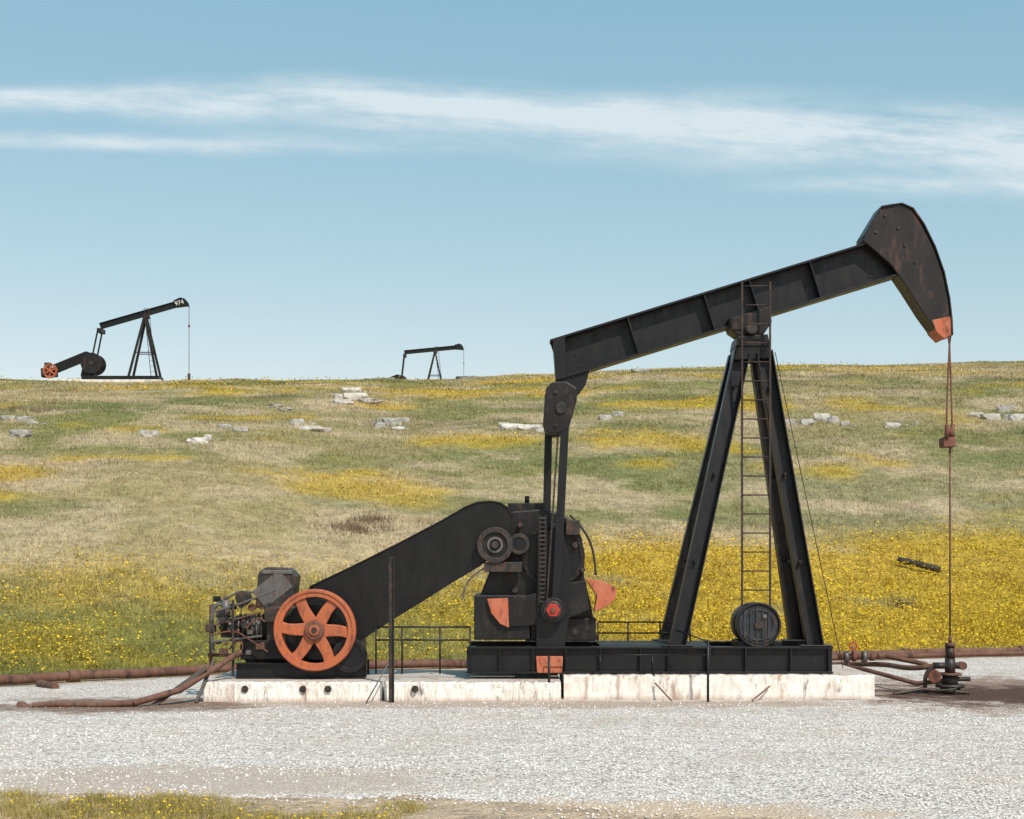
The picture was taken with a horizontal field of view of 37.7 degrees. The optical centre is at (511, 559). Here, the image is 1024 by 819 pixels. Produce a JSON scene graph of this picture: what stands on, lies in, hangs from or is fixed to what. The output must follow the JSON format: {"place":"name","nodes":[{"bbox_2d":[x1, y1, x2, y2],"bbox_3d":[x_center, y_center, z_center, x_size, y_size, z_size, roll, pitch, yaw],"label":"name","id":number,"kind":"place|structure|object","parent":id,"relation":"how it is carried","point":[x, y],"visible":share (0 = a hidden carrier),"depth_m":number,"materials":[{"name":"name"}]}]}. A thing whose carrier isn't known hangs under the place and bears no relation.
{"place":"outdoors","nodes":[
{"label":"outdoors","id":0,"kind":"place"},
{"bbox_2d":[0,784,427,818],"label":"verge grass","id":1,"kind":"structure","parent":0,"point":[151,806],"depth_m":13.39,"materials":[{"name":"plant"}]},
{"bbox_2d":[0,360,1023,818],"bbox_3d":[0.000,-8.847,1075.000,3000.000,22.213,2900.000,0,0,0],"label":"ground","id":2,"kind":"structure","parent":0,"point":[434,808],"depth_m":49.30,"materials":[{"name":"green plant"}]},
{"bbox_2d":[40,297,190,382],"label":"oil pumpjack","id":3,"kind":"object","parent":2,"relation":"on","point":[93,365],"visible":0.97,"depth_m":102.49,"materials":[{"name":"black paint"}]},
{"bbox_2d":[389,344,463,379],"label":"oil pumpjack","id":4,"kind":"object","parent":2,"relation":"on","point":[435,349],"visible":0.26,"depth_m":157.88,"materials":[{"name":"black paint"}]},
{"bbox_2d":[1,396,915,608],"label":"dry scrub","id":5,"kind":"object","parent":2,"relation":"on","point":[350,524],"visible":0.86,"depth_m":45.25,"materials":[{"name":"brown plant"}]},
{"bbox_2d":[0,361,1023,818],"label":"wildflowers","id":6,"kind":"object","parent":2,"relation":"on","point":[902,633],"visible":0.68,"depth_m":39.66,"materials":[{"name":"yellow plant"}]},
{"bbox_2d":[0,368,1023,448],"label":"limestone rocks","id":7,"kind":"object","parent":2,"relation":"on","point":[502,425],"visible":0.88,"depth_m":66.73,"materials":[{"name":"grey stone"}]},
{"bbox_2d":[0,657,1023,818],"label":"gravel lot","id":8,"kind":"structure","parent":2,"relation":"on","point":[992,681],"depth_m":17.66,"materials":[{"name":"grey gravel"}]},
{"bbox_2d":[16,649,241,707],"bbox_3d":[-5.787,1.875,23.058,3.462,0.887,0.795,0,0,-23],"label":"drain pipe","id":9,"kind":"object","parent":8,"relation":"on","point":[204,673],"visible":0.92,"depth_m":22.94,"materials":[{"name":"metal"}]},
{"bbox_2d":[389,557,393,702],"bbox_3d":[-1.868,1.157,23.250,0.085,2.406,0.110,0,0,0],"label":"steel post","id":10,"kind":"object","parent":8,"relation":"on","point":[391,629],"visible":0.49,"depth_m":23.23,"materials":[{"name":"metal"}]},
{"bbox_2d":[0,646,1023,688],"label":"flow pipeline","id":11,"kind":"object","parent":8,"relation":"on","point":[46,680],"visible":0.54,"depth_m":29.64,"materials":[{"name":"brown metal"}]},
{"bbox_2d":[365,621,708,702],"bbox_3d":[0.410,1.655,24.500,5.570,1.200,2.522,0,0,-5],"label":"guard railing","id":12,"kind":"object","parent":8,"relation":"on","point":[549,655],"visible":0.88,"depth_m":23.99,"materials":[{"name":"black metal"}]},
{"bbox_2d":[203,665,874,701],"bbox_3d":[0.465,2.066,24.866,10.613,0.487,2.792,0,0,0],"label":"concrete foundation","id":13,"kind":"object","parent":8,"relation":"on","point":[844,682],"visible":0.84,"depth_m":23.88,"materials":[{"name":"concrete"}]},
{"bbox_2d":[194,567,369,678],"bbox_3d":[-3.741,1.010,24.560,2.836,1.791,1.480,0,0,0],"label":"gas engine","id":14,"kind":"object","parent":13,"relation":"on","point":[291,632],"visible":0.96,"depth_m":24.14,"materials":[{"name":"black paint"}]},
{"bbox_2d":[306,202,955,673],"bbox_3d":[2.027,-2.017,24.950,10.783,7.757,2.100,0,0,0],"label":"oil pumpjack","id":15,"kind":"object","parent":13,"relation":"on","point":[534,594],"visible":1,"depth_m":24.45,"materials":[{"name":"black paint"}]},
{"bbox_2d":[837,642,935,669],"bbox_3d":[6.594,1.849,26.342,1.713,0.821,0.396,0,0,20],"label":"valve manifold","id":16,"kind":"object","parent":8,"relation":"on","point":[862,656],"visible":0.82,"depth_m":26.43,"materials":[{"name":"metal"}]},
{"bbox_2d":[832,636,970,694],"bbox_3d":[6.034,1.810,27.682,1.339,1.100,6.595,0,0,-18],"label":"wellhead","id":17,"kind":"object","parent":8,"relation":"on","point":[947,683],"visible":0.87,"depth_m":24.95,"materials":[{"name":"metal"}]},
{"bbox_2d":[897,557,940,572],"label":"fallen log","id":18,"kind":"object","parent":2,"relation":"on","point":[919,564],"visible":1,"depth_m":44.11,"materials":[{"name":"wood"}]},
{"bbox_2d":[0,0,1023,380],"label":"sky","id":19,"kind":"structure","parent":0,"point":[334,189],"materials":[{"name":"blue"}]}
]}

